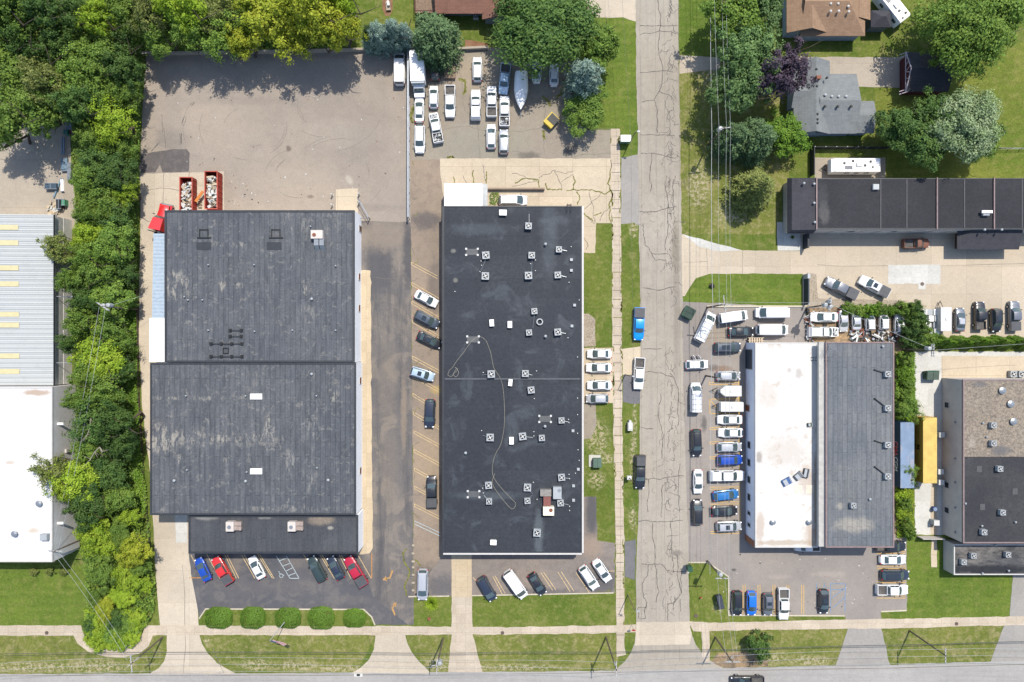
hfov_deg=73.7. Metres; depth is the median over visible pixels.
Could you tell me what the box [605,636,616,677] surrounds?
utility pole
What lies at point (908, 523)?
shrub
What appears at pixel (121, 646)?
shrub
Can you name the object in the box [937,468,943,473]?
wall cabinet
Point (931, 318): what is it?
panel stack
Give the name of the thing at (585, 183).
concrete apron
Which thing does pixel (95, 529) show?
broadleaf tree
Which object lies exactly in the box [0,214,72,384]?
metal clad building
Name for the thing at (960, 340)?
columnar shrub
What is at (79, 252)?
broadleaf tree
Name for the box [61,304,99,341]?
broadleaf tree
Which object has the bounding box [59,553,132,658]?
power line
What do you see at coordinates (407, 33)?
conifer tree
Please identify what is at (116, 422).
broadleaf tree
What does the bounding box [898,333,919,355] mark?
shrub
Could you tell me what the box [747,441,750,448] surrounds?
window
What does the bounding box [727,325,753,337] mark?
parked car
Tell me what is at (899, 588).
pickup truck
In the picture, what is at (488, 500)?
fan unit
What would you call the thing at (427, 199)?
stalls
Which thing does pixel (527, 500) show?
fan unit
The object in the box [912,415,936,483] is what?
yellow shipping container
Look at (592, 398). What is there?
parked car
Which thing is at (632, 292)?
power line
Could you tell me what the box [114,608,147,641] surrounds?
shrub
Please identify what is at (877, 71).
driveway
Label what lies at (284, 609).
kerb
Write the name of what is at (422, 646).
verge
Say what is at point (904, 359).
shrub
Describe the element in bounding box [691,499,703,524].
parked car
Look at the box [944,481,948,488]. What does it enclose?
window
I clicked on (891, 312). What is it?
shrub
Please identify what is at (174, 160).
asphalt patch
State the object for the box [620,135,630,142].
sign board
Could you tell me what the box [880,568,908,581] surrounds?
parked car
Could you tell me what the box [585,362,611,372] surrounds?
parked car
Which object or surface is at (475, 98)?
pickup truck
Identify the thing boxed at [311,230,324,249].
air handler
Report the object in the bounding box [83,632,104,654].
shrub
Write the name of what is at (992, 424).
fan unit
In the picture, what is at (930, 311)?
panel stack
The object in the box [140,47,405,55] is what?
retaining wall
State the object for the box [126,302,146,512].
undergrowth
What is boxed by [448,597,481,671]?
path
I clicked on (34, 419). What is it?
white roofed building
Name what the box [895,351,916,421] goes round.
undergrowth
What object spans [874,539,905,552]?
pickup truck
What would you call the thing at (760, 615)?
kerb
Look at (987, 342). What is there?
columnar shrub
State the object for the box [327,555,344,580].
parked car
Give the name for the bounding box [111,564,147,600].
broadleaf tree
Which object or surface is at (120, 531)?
broadleaf tree
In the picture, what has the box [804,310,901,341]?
scrap heap
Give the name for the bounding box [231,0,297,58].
broadleaf tree
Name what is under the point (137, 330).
boundary fence
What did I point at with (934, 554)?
path
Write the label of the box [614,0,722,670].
side street
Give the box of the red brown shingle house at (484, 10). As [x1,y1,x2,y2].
[435,0,515,23]
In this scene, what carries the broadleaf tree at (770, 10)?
on the ground at (902, 38)
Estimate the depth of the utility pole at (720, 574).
119.23 m
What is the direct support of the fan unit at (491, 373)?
on the commercial building at (475, 399)
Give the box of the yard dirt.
[807,307,913,535]
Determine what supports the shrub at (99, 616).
on the ground at (902, 38)
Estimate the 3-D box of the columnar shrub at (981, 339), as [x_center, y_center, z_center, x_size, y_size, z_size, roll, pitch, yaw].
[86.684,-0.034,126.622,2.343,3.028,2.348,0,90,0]
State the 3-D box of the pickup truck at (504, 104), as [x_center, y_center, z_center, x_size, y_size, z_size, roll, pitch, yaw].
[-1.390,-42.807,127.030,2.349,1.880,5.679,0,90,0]
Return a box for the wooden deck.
[414,0,434,14]
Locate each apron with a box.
[440,158,612,252]
[621,155,638,224]
[622,346,640,374]
[623,375,639,403]
[625,539,635,579]
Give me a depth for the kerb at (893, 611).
127.87 m
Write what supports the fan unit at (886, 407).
on the auto shop building at (838, 395)
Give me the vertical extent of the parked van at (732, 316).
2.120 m
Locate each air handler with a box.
[226,520,242,531]
[288,520,303,531]
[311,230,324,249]
[540,489,553,515]
[553,486,561,498]
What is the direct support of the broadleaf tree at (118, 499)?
on the ground at (902, 38)
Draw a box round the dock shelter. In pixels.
[444,184,486,205]
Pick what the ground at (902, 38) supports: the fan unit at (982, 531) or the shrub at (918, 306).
the shrub at (918, 306)
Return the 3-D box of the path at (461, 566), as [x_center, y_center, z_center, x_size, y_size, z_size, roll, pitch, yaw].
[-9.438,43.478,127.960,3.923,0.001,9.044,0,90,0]
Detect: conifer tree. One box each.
[360,38,374,57]
[361,24,379,55]
[367,19,394,59]
[382,17,406,54]
[397,20,415,52]
[412,11,465,74]
[560,58,605,110]
[706,119,750,165]
[719,167,775,218]
[725,115,779,169]
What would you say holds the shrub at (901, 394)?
on the ground at (902, 38)
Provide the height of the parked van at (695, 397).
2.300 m
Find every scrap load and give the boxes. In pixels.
[434,133,441,142]
[500,117,508,124]
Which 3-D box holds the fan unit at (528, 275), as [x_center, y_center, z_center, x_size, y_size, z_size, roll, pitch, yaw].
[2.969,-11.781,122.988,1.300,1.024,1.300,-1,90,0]
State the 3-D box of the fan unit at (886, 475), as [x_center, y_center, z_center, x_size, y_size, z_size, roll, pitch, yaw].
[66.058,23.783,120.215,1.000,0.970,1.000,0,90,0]
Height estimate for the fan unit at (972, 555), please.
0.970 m
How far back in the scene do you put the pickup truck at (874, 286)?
126.63 m
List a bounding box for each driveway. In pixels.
[139,171,233,673]
[352,635,429,673]
[587,0,635,20]
[682,233,1023,337]
[799,56,903,87]
[835,628,889,666]
[991,575,1023,661]
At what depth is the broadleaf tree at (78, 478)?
120.14 m
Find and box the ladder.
[53,179,60,197]
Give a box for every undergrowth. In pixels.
[0,0,350,645]
[83,608,141,634]
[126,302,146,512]
[489,192,498,204]
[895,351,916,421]
[895,488,915,537]
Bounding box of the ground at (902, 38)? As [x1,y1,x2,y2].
[0,0,1023,673]
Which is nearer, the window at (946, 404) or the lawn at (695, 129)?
the window at (946, 404)
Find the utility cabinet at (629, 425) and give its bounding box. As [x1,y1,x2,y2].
[627,420,632,430]
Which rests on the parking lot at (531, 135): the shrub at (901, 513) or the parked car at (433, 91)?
the parked car at (433, 91)
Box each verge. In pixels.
[0,634,166,674]
[200,635,374,672]
[406,634,451,671]
[473,633,618,671]
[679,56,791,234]
[709,629,847,667]
[881,626,1003,664]
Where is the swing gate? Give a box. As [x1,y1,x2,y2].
[357,198,369,218]
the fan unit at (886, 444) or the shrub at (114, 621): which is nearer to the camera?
the fan unit at (886, 444)
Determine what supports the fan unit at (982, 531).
on the office building at (978, 491)
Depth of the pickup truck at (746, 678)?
127.01 m
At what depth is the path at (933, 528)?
127.96 m
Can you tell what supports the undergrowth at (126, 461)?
on the ground at (902, 38)
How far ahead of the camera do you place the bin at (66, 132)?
126.98 m
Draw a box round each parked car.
[194,556,212,582]
[248,555,265,580]
[307,555,327,582]
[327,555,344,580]
[409,366,434,381]
[413,98,424,122]
[413,124,425,153]
[413,289,438,307]
[413,309,439,328]
[416,330,441,348]
[423,399,435,427]
[428,86,438,108]
[430,60,440,81]
[471,57,482,82]
[485,124,496,149]
[498,129,509,154]
[527,571,546,595]
[531,62,540,83]
[548,64,559,86]
[578,564,599,590]
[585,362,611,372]
[586,393,608,404]
[587,348,611,359]
[587,379,611,390]
[592,558,611,582]
[685,355,707,369]
[690,429,703,455]
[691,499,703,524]
[692,469,703,493]
[710,505,736,516]
[712,488,738,500]
[713,341,740,353]
[715,370,739,381]
[715,520,741,532]
[716,414,742,425]
[716,441,741,452]
[716,454,742,465]
[717,427,743,438]
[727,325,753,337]
[731,590,743,614]
[745,590,757,615]
[761,592,774,615]
[809,311,837,322]
[817,588,830,613]
[837,310,849,331]
[850,310,860,329]
[863,313,875,330]
[877,312,889,329]
[878,553,905,565]
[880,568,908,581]
[892,314,904,333]
[953,308,965,331]
[988,308,1003,331]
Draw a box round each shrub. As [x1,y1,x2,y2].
[27,567,38,575]
[44,567,55,576]
[58,567,68,575]
[82,619,99,636]
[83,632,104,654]
[86,615,116,651]
[96,615,108,627]
[102,627,115,643]
[104,608,129,629]
[105,641,125,650]
[107,633,136,653]
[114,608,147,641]
[121,625,141,642]
[122,605,146,629]
[126,634,137,648]
[744,628,774,666]
[841,301,857,314]
[851,303,865,316]
[864,303,879,318]
[874,301,890,316]
[884,304,897,316]
[893,300,917,318]
[894,365,910,382]
[894,388,910,403]
[894,398,902,414]
[894,487,907,500]
[894,507,906,519]
[896,515,913,530]
[897,497,912,513]
[898,318,928,343]
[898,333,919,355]
[898,351,913,367]
[899,377,916,394]
[903,528,917,540]
[904,299,925,316]
[905,310,929,329]
[915,326,943,348]
[936,334,949,345]
[936,336,943,345]
[939,338,954,348]
[945,337,959,349]
[950,335,965,345]
[958,335,969,346]
[959,339,975,348]
[967,337,980,348]
[970,335,985,346]
[976,335,990,347]
[980,339,995,349]
[986,336,1000,347]
[992,334,1006,344]
[996,337,1011,348]
[1001,337,1015,348]
[1006,335,1022,346]
[1013,335,1023,346]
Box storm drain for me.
[354,673,362,676]
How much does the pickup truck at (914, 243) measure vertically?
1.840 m
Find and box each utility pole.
[48,540,80,551]
[96,302,138,310]
[127,636,162,672]
[432,637,443,674]
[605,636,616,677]
[706,126,730,145]
[706,295,732,313]
[706,560,729,579]
[714,636,739,662]
[806,297,832,310]
[903,344,934,356]
[908,630,946,663]
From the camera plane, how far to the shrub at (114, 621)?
125.69 m
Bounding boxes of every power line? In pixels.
[8,662,980,676]
[9,655,984,669]
[11,648,988,662]
[12,641,1023,653]
[14,642,1007,655]
[52,310,98,547]
[52,552,127,660]
[58,307,105,548]
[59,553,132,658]
[622,2,634,552]
[710,12,712,467]
[714,0,726,659]
[722,16,734,662]
[726,15,738,662]
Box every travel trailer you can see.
[821,158,879,174]
[872,0,909,28]
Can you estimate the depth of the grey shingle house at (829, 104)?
123.88 m
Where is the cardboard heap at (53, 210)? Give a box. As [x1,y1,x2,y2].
[46,198,63,214]
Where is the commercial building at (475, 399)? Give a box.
[442,204,583,554]
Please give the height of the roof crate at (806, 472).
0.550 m
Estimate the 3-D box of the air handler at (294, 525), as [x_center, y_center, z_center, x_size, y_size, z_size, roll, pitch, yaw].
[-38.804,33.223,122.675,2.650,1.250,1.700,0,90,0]
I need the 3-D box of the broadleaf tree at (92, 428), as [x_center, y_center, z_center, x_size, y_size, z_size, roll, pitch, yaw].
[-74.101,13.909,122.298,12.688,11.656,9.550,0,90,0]
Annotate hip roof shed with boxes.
[865,10,890,31]
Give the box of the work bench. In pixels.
[44,183,58,189]
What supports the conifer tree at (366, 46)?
on the ground at (902, 38)
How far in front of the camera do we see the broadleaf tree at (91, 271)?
120.12 m
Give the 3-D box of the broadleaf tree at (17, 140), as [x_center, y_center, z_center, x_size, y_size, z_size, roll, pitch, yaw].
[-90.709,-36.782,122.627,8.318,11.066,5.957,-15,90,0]
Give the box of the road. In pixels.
[0,661,1023,681]
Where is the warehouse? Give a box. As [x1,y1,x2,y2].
[149,210,362,553]
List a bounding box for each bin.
[61,199,67,205]
[63,129,69,135]
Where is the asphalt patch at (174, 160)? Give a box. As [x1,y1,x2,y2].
[140,149,189,172]
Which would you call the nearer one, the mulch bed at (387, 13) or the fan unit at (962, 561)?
the fan unit at (962, 561)
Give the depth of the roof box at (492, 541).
122.79 m
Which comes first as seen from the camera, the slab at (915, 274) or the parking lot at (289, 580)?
the slab at (915, 274)
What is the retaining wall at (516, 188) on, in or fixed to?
on the concrete apron at (585, 183)
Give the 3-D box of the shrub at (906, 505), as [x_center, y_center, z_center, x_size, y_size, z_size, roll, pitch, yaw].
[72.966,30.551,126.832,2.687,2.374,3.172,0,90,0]
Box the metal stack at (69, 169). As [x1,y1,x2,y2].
[66,162,72,179]
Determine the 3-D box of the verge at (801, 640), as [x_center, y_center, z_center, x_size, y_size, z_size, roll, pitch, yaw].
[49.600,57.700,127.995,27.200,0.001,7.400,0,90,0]
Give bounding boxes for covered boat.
[514,71,527,116]
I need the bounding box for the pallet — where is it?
[747,338,763,342]
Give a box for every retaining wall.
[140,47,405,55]
[409,46,487,50]
[488,188,544,189]
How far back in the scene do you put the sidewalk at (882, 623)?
127.95 m
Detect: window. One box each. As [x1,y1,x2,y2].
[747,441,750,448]
[747,458,750,466]
[747,475,750,483]
[747,492,750,501]
[944,402,948,408]
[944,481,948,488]
[944,506,948,513]
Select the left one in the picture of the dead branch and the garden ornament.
the dead branch
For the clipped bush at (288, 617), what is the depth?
127.01 m
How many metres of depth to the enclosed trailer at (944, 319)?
125.65 m
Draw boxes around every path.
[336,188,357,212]
[358,270,372,553]
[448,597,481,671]
[451,555,471,596]
[679,55,719,73]
[930,416,936,534]
[931,540,936,566]
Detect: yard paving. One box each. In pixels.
[0,79,77,228]
[914,351,1023,534]
[941,355,1023,378]
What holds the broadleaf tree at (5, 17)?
on the ground at (902, 38)
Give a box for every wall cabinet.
[930,519,939,525]
[935,478,943,484]
[937,431,944,437]
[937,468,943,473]
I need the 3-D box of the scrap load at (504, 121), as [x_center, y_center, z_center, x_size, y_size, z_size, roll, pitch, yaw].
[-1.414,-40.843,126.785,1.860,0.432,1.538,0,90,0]
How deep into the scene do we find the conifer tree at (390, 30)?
121.48 m
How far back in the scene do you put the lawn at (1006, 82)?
128.00 m
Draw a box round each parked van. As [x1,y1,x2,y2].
[393,52,405,85]
[415,568,428,599]
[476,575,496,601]
[499,193,527,205]
[503,568,527,599]
[689,382,702,412]
[693,311,715,342]
[717,309,747,323]
[754,306,789,318]
[755,323,787,335]
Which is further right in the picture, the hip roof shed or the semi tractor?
the hip roof shed
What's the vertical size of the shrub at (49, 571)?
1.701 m
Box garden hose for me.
[448,337,515,508]
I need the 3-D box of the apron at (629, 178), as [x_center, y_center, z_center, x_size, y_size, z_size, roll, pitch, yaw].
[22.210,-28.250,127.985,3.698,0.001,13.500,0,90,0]
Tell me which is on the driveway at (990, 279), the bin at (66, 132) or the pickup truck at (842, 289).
the pickup truck at (842, 289)
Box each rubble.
[181,181,193,209]
[206,175,216,207]
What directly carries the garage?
on the lawn at (1006, 82)
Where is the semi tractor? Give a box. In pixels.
[147,203,174,240]
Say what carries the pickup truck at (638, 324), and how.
on the side street
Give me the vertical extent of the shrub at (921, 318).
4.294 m
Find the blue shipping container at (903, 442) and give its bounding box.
[894,420,913,487]
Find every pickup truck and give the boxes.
[211,555,234,585]
[344,555,368,588]
[425,475,437,507]
[428,112,443,143]
[443,85,455,118]
[469,90,481,120]
[485,86,497,117]
[498,62,510,95]
[498,96,510,126]
[632,307,645,340]
[632,357,645,389]
[633,454,646,487]
[708,469,744,482]
[730,674,763,681]
[776,587,790,619]
[793,546,819,552]
[807,326,838,337]
[822,276,859,300]
[857,275,891,297]
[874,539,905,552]
[875,582,907,596]
[901,237,929,248]
[971,302,986,329]
[1006,301,1021,330]
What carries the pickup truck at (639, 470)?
on the side street
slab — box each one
[175,515,186,542]
[635,622,691,645]
[683,234,738,250]
[777,222,800,250]
[888,264,940,283]
[918,284,924,288]
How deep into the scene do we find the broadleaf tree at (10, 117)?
117.36 m
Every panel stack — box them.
[927,316,933,321]
[928,309,932,314]
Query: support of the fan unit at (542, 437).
on the commercial building at (475, 399)
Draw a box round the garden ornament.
[386,0,390,10]
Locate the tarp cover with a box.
[65,122,73,129]
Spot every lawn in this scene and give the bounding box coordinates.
[0,565,95,626]
[598,17,637,158]
[679,0,716,57]
[683,273,802,304]
[874,42,1023,177]
[889,537,1012,617]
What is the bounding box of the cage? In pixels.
[56,199,64,209]
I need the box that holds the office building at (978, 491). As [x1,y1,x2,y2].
[917,378,1023,574]
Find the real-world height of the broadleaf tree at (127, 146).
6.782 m
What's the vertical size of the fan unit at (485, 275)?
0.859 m
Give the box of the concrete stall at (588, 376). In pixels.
[584,348,612,402]
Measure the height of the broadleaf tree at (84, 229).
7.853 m
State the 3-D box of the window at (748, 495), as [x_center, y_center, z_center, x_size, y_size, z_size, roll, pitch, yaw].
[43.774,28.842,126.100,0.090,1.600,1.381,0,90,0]
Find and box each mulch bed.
[382,0,392,15]
[465,40,487,46]
[712,651,767,667]
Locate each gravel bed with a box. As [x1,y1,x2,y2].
[807,273,906,306]
[815,157,885,177]
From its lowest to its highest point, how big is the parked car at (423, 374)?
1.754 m
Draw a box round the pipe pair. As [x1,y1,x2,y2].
[61,137,64,153]
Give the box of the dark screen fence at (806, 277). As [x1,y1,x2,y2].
[803,273,809,304]
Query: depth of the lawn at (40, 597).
128.00 m
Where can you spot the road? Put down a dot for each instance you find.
(1005, 671)
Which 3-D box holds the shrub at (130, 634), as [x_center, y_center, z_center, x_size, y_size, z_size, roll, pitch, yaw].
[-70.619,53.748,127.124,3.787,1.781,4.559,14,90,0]
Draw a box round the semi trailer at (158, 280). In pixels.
[152,233,163,317]
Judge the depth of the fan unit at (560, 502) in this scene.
122.79 m
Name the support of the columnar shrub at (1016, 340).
on the ground at (902, 38)
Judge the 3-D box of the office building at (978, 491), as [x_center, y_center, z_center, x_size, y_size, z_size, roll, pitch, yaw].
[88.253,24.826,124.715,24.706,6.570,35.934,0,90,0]
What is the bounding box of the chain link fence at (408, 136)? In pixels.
[407,46,409,218]
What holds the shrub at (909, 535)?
on the yard dirt
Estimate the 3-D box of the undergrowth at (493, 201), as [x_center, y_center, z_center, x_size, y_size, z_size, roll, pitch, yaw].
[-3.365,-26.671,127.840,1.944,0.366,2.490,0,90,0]
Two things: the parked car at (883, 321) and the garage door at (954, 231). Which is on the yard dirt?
the parked car at (883, 321)
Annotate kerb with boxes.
[199,608,374,624]
[408,595,448,596]
[472,592,613,595]
[688,562,844,616]
[706,305,803,306]
[880,610,906,611]
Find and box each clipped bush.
[205,607,232,628]
[239,606,265,628]
[275,607,300,628]
[307,606,334,629]
[343,608,365,627]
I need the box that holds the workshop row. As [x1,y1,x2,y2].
[783,177,1023,249]
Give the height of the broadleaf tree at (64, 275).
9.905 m
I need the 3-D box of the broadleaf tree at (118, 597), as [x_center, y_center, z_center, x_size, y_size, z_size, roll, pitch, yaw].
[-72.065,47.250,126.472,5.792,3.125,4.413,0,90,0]
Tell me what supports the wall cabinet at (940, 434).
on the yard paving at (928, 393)
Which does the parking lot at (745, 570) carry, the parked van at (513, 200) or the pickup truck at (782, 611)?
the pickup truck at (782, 611)
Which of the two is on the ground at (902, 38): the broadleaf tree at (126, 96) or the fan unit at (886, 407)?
the broadleaf tree at (126, 96)
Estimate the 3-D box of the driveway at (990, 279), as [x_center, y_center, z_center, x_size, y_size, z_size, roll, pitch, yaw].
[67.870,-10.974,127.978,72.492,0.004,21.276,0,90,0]
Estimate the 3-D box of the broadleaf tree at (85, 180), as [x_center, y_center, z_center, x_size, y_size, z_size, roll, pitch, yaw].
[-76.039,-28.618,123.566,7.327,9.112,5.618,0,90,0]
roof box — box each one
[490,539,496,544]
[499,210,506,215]
[509,437,513,443]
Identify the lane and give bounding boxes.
[358,221,413,624]
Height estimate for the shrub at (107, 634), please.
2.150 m
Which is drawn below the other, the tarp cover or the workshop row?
the workshop row
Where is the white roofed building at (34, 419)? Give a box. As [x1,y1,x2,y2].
[0,384,78,561]
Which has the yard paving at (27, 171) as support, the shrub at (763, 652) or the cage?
the cage
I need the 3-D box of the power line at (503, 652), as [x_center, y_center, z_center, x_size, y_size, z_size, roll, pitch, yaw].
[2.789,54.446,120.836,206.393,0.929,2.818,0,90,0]
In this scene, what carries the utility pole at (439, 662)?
on the verge at (422, 646)
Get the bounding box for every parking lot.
[139,51,410,222]
[189,553,406,624]
[402,497,615,595]
[410,47,610,159]
[683,302,906,618]
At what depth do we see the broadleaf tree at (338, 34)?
117.61 m
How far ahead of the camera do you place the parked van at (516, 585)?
125.91 m
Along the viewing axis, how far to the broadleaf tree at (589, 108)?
123.11 m
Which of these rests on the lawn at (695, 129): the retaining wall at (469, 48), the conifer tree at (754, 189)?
the conifer tree at (754, 189)
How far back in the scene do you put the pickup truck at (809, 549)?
126.78 m
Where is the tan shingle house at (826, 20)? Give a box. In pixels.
[782,0,869,40]
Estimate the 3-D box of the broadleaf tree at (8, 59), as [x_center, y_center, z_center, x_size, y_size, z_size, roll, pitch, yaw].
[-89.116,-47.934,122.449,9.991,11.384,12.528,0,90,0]
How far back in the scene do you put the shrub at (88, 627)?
126.29 m
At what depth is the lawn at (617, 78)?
128.00 m
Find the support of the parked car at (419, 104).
on the parking lot at (531, 135)
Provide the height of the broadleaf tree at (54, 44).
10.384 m
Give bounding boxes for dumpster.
[179,177,196,209]
[204,171,222,209]
[543,112,558,128]
[681,305,695,319]
[923,371,939,379]
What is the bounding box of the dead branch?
[87,447,108,462]
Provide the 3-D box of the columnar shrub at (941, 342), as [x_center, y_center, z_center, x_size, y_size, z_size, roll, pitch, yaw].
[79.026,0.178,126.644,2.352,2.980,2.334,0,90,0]
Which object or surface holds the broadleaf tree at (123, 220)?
on the ground at (902, 38)
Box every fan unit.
[473,14,477,19]
[482,251,489,258]
[482,272,488,279]
[485,481,491,488]
[486,433,493,440]
[486,498,491,504]
[487,370,494,377]
[519,432,526,439]
[522,370,528,376]
[524,483,530,491]
[524,497,530,503]
[525,222,531,229]
[525,272,531,278]
[526,329,531,335]
[527,386,534,393]
[528,252,534,258]
[531,308,537,313]
[533,528,540,536]
[539,434,544,440]
[554,272,560,277]
[554,328,561,335]
[556,246,561,252]
[557,499,563,506]
[558,417,564,423]
[558,473,564,480]
[849,502,856,507]
[883,371,890,376]
[883,405,890,410]
[883,442,890,447]
[883,473,890,478]
[959,558,966,564]
[969,552,976,558]
[979,529,986,534]
[989,422,996,427]
[989,440,996,445]
[995,466,1002,471]
[998,509,1005,514]
[1003,551,1010,557]
[1008,371,1016,376]
[1017,371,1023,376]
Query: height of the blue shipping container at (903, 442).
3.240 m
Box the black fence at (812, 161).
[810,146,889,176]
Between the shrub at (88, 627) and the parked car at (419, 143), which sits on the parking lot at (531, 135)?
the parked car at (419, 143)
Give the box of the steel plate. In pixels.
[60,158,68,171]
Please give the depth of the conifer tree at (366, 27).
121.35 m
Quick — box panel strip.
[60,178,64,191]
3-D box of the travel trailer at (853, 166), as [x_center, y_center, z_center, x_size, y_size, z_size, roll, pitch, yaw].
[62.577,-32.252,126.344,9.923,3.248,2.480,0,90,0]
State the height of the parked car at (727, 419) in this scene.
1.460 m
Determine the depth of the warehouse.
122.50 m
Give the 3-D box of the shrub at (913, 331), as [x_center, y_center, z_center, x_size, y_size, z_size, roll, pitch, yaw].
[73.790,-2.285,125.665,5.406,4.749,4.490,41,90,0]
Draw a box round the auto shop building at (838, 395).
[745,342,893,547]
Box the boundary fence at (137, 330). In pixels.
[136,290,150,547]
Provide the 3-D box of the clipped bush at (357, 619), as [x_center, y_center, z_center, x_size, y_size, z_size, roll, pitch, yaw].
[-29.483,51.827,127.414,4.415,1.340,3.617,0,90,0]
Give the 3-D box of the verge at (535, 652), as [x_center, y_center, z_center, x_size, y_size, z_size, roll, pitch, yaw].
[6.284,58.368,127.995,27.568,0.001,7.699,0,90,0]
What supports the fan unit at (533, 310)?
on the commercial building at (475, 399)
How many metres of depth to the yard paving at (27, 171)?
127.99 m
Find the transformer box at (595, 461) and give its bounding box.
[589,455,601,467]
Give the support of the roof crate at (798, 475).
on the auto shop building at (838, 395)
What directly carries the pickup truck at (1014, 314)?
on the driveway at (990, 279)
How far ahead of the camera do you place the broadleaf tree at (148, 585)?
125.57 m
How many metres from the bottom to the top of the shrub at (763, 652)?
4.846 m
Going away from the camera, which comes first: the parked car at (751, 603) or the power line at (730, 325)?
the power line at (730, 325)
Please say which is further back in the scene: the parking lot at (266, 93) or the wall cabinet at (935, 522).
the parking lot at (266, 93)
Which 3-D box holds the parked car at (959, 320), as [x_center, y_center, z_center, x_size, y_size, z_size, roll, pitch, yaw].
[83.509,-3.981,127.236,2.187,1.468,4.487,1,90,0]
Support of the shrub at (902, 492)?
on the ground at (902, 38)
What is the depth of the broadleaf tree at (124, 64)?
119.92 m
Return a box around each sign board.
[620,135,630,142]
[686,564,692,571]
[715,594,724,609]
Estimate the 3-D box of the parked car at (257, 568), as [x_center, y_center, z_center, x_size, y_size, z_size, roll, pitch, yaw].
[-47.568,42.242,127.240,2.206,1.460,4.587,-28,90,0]
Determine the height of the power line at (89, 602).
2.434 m
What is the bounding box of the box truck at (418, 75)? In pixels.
[409,50,425,97]
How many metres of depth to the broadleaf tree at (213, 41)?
119.23 m
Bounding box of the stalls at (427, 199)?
[410,81,443,595]
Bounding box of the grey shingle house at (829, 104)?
[787,57,875,136]
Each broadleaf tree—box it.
[0,0,40,41]
[0,15,54,62]
[0,26,13,51]
[0,37,30,102]
[0,76,50,141]
[0,116,30,152]
[6,0,71,37]
[13,46,64,108]
[15,89,71,140]
[26,451,78,491]
[30,21,74,65]
[35,231,76,268]
[39,480,87,503]
[43,459,99,505]
[45,0,93,42]
[45,83,107,124]
[47,42,102,94]
[53,327,84,354]
[54,266,85,292]
[58,385,98,416]
[59,280,99,313]
[61,238,108,268]
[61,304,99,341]
[61,394,119,446]
[61,482,107,533]
[65,35,123,94]
[65,257,119,292]
[66,22,98,61]
[66,324,131,378]
[66,354,104,391]
[67,164,102,196]
[69,217,106,248]
[69,435,109,464]
[70,139,115,180]
[70,203,106,227]
[71,119,109,149]
[72,0,126,37]
[72,172,129,219]
[72,511,109,552]
[80,527,121,562]
[81,275,137,316]
[82,309,128,348]
[82,554,118,592]
[84,220,136,269]
[84,451,130,489]
[84,588,107,606]
[85,367,127,416]
[86,26,138,58]
[86,93,140,153]
[88,151,140,196]
[89,80,122,110]
[94,398,144,440]
[95,596,114,622]
[96,198,138,239]
[97,428,140,459]
[98,39,148,92]
[101,483,137,517]
[102,0,137,36]
[103,515,131,552]
[104,134,140,159]
[105,80,144,110]
[107,584,136,608]
[108,180,140,206]
[108,325,139,356]
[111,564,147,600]
[112,259,141,288]
[113,508,144,526]
[114,354,137,382]
[114,532,154,569]
[123,288,138,311]
[124,0,174,38]
[129,558,152,575]
[134,18,181,62]
[138,574,152,593]
[151,0,218,37]
[161,1,208,54]
[187,3,250,65]
[197,0,239,34]
[221,22,260,60]
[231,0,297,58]
[269,0,354,36]
[275,12,319,67]
[309,5,370,53]
[323,0,380,32]
[485,0,605,82]
[561,85,609,138]
[580,15,622,70]
[697,0,767,40]
[702,59,783,113]
[712,21,785,71]
[728,37,788,93]
[743,0,786,39]
[757,29,818,103]
[764,104,812,158]
[870,98,936,151]
[894,116,954,172]
[894,388,926,424]
[901,464,919,476]
[909,0,1022,84]
[912,86,956,130]
[920,36,964,70]
[923,84,1008,164]
[961,0,1023,46]
[962,122,1015,163]
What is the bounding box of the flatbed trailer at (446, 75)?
[444,59,456,83]
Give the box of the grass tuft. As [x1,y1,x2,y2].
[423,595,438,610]
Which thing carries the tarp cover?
on the yard paving at (27, 171)
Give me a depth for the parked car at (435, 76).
126.51 m
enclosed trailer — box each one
[711,384,741,395]
[712,401,742,411]
[933,301,951,330]
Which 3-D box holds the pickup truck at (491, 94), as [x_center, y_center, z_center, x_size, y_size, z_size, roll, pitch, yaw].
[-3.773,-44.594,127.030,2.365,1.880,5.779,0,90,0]
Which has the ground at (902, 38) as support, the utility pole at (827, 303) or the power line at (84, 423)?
the utility pole at (827, 303)
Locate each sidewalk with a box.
[0,624,635,656]
[610,129,625,656]
[688,616,1023,631]
[701,630,709,662]
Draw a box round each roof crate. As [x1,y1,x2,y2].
[781,476,792,486]
[793,471,802,480]
[802,468,809,477]
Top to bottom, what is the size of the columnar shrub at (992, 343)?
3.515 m
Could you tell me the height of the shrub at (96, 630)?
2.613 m
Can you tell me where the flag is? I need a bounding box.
[270,640,286,645]
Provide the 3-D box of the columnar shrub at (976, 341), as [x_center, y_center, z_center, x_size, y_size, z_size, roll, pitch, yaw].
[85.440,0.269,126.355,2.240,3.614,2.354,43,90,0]
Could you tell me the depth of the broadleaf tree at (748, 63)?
116.92 m
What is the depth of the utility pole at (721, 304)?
117.58 m
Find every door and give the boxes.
[195,191,203,207]
[745,349,752,369]
[745,404,749,411]
[827,230,847,233]
[855,230,876,233]
[873,230,894,233]
[903,230,925,233]
[924,230,946,233]
[942,230,964,233]
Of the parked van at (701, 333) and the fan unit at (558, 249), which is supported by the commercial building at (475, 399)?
the fan unit at (558, 249)
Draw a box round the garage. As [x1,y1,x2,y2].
[899,52,952,94]

